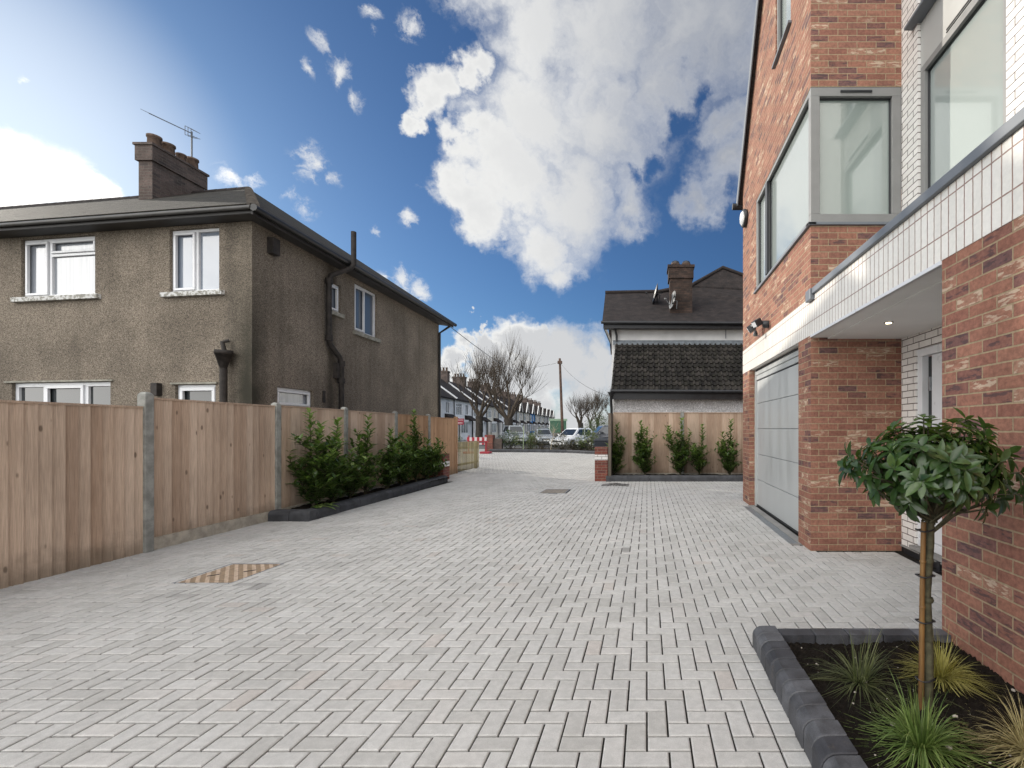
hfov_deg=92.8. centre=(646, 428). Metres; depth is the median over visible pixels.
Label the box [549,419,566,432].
green hoarding
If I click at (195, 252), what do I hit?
window
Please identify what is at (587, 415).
bare tree
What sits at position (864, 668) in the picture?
ornamental grass
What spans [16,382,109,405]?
window
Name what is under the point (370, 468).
laurel shrub
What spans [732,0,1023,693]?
modern brick house
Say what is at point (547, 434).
parked car
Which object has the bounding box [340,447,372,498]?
laurel shrub
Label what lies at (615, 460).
laurel shrub
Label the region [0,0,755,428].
sky
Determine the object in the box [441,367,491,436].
terraced house
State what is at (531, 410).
terraced house
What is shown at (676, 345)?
white rendered house
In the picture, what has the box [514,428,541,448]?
shrub
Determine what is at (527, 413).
terraced house
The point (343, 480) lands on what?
laurel shrub
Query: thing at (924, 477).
lollipop tree
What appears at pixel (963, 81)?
large window
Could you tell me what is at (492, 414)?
terraced house
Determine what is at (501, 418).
terraced house
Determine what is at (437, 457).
laurel shrub
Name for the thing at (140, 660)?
driveway
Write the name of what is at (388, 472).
laurel shrub
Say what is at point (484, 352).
overhead wire
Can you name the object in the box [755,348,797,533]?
garage door
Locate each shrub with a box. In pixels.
[285,407,345,506]
[314,417,355,502]
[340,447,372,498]
[346,414,387,494]
[369,426,410,488]
[392,431,422,485]
[401,409,431,481]
[416,437,441,478]
[429,437,448,476]
[496,429,525,448]
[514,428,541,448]
[531,433,550,448]
[551,430,571,449]
[561,439,585,449]
[574,428,598,450]
[575,441,586,449]
[589,415,607,428]
[604,422,626,474]
[631,420,656,474]
[662,417,691,474]
[685,424,710,474]
[711,419,741,474]
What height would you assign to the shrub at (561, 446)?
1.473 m
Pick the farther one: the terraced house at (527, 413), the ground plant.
the terraced house at (527, 413)
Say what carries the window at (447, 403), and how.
in the terraced house at (447, 405)
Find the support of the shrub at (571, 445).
on the road at (558, 450)
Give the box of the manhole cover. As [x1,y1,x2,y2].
[173,563,283,583]
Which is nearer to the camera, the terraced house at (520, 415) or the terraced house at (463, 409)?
the terraced house at (463, 409)
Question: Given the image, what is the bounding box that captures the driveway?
[0,452,941,767]
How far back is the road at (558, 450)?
28.85 m
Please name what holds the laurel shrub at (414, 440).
on the flower bed at (305, 513)
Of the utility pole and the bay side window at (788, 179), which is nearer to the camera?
the bay side window at (788, 179)
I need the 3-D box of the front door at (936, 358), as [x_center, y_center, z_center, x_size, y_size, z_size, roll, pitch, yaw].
[3.060,0.210,4.605,0.030,2.000,0.830,0,0,0]
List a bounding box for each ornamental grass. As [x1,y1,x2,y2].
[799,627,925,720]
[843,671,1017,767]
[886,624,1006,702]
[943,686,1023,767]
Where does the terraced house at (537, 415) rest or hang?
on the ground
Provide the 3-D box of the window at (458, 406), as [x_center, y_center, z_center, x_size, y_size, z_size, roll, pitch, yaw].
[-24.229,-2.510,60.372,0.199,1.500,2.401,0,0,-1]
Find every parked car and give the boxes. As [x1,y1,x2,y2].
[501,425,527,443]
[532,429,554,444]
[549,428,591,447]
[575,425,607,447]
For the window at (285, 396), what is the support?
in the pebbledash house at (175, 278)
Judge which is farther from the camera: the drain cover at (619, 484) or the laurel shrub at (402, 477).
the drain cover at (619, 484)
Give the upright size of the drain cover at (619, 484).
0.049 m
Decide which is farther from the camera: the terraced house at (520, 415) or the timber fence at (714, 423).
the terraced house at (520, 415)
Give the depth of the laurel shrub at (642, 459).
13.25 m
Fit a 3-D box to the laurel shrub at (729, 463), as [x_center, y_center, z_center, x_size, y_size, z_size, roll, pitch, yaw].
[2.314,0.513,13.275,0.991,1.624,0.878,0,0,36]
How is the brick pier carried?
on the ground
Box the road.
[459,434,577,448]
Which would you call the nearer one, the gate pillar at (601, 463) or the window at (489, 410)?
the gate pillar at (601, 463)
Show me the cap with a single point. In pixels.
(599, 443)
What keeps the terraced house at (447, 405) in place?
on the ground
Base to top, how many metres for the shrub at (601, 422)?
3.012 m
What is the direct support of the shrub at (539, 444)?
on the road at (558, 450)
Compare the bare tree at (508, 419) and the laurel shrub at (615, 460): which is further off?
the bare tree at (508, 419)
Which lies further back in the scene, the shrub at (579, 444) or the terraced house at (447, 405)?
the terraced house at (447, 405)
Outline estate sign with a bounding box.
[458,418,463,424]
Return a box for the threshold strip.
[748,505,801,544]
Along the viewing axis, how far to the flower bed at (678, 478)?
12.82 m
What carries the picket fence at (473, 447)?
on the driveway
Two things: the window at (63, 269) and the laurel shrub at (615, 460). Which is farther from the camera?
the laurel shrub at (615, 460)
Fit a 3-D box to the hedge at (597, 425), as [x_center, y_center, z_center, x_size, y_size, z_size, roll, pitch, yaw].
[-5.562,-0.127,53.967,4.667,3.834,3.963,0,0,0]
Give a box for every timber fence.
[0,392,457,588]
[608,411,742,477]
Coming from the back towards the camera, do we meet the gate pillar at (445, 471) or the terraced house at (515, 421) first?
the terraced house at (515, 421)
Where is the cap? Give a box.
[594,439,607,446]
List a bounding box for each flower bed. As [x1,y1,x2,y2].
[268,475,448,521]
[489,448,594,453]
[606,474,742,481]
[752,626,1023,767]
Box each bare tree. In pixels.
[441,341,519,436]
[463,332,547,442]
[566,393,597,427]
[581,394,604,429]
[584,387,608,427]
[596,390,609,413]
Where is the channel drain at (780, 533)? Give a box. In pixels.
[743,506,796,542]
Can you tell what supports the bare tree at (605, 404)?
on the ground
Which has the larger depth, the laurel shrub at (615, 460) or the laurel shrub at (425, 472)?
the laurel shrub at (615, 460)
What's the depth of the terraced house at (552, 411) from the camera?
147.97 m
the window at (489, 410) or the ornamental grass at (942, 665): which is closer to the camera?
the ornamental grass at (942, 665)
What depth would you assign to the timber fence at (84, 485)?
5.44 m
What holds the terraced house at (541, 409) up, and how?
on the ground
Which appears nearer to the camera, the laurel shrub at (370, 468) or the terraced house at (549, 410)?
the laurel shrub at (370, 468)
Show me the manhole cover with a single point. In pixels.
(234, 572)
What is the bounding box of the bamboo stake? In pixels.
[915,522,934,709]
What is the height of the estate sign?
2.120 m
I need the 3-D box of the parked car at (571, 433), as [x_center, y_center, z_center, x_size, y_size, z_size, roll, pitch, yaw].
[-5.698,0.688,36.504,2.030,1.495,4.159,0,0,28]
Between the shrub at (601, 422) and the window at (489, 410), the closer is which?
the shrub at (601, 422)
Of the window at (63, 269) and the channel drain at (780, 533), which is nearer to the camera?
the channel drain at (780, 533)
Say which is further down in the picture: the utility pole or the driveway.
the driveway
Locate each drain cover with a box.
[540,489,569,493]
[603,483,625,485]
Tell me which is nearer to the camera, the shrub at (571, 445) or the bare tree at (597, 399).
the shrub at (571, 445)
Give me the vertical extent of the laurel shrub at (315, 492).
1.678 m
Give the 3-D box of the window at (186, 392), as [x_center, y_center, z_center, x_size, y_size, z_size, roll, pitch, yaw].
[-8.234,0.240,8.655,0.869,2.100,0.177,0,0,5]
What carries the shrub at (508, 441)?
on the road at (558, 450)
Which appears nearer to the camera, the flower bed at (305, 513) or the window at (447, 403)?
the flower bed at (305, 513)
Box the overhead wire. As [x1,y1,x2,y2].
[450,326,535,374]
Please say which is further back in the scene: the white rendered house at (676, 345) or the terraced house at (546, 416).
the terraced house at (546, 416)
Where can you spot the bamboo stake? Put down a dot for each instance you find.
(921, 653)
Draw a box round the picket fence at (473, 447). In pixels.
[458,441,478,471]
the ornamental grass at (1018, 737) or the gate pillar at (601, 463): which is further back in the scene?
the gate pillar at (601, 463)
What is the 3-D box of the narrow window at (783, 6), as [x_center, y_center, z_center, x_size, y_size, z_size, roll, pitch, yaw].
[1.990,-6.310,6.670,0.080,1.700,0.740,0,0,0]
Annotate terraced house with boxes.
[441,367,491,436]
[441,379,475,439]
[441,388,459,439]
[452,374,503,437]
[467,380,507,434]
[480,383,520,424]
[491,388,526,432]
[501,390,532,434]
[510,392,538,434]
[516,394,542,428]
[522,397,546,427]
[528,398,548,427]
[533,400,551,427]
[537,401,554,418]
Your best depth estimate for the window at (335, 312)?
10.91 m
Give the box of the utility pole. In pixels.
[557,358,563,432]
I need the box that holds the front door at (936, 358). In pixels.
[932,353,941,545]
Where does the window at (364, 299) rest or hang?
in the pebbledash house at (175, 278)
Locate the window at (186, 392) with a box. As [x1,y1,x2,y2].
[178,384,215,401]
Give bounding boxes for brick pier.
[485,435,502,450]
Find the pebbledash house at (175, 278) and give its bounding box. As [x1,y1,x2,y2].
[0,109,456,416]
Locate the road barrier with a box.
[463,436,491,453]
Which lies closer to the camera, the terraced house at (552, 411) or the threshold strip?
the threshold strip
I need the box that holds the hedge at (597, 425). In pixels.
[580,413,607,429]
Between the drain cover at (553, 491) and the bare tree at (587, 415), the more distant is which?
the bare tree at (587, 415)
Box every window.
[10,236,100,302]
[16,382,109,405]
[160,228,224,297]
[178,384,215,401]
[277,387,309,406]
[332,284,344,318]
[353,284,380,342]
[446,401,448,412]
[456,403,461,414]
[488,408,491,417]
[756,93,808,288]
[777,0,790,49]
[809,87,900,221]
[921,0,1005,193]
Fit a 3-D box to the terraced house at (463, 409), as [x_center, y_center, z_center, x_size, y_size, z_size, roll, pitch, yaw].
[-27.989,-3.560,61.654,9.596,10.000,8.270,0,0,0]
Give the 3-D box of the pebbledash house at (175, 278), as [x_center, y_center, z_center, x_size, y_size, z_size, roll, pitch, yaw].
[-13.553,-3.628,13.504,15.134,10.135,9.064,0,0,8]
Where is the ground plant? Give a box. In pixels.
[311,502,337,509]
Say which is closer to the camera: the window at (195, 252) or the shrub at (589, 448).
the window at (195, 252)
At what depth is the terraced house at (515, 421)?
92.29 m
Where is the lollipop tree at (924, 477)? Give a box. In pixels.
[837,407,1023,707]
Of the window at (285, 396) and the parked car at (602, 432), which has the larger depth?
the parked car at (602, 432)
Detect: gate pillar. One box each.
[429,453,449,478]
[595,447,607,481]
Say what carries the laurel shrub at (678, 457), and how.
on the flower bed at (678, 478)
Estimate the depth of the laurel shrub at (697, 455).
13.24 m
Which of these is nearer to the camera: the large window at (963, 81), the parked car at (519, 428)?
the large window at (963, 81)
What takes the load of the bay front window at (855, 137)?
in the modern brick house at (879, 203)
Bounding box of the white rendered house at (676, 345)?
[601,260,742,413]

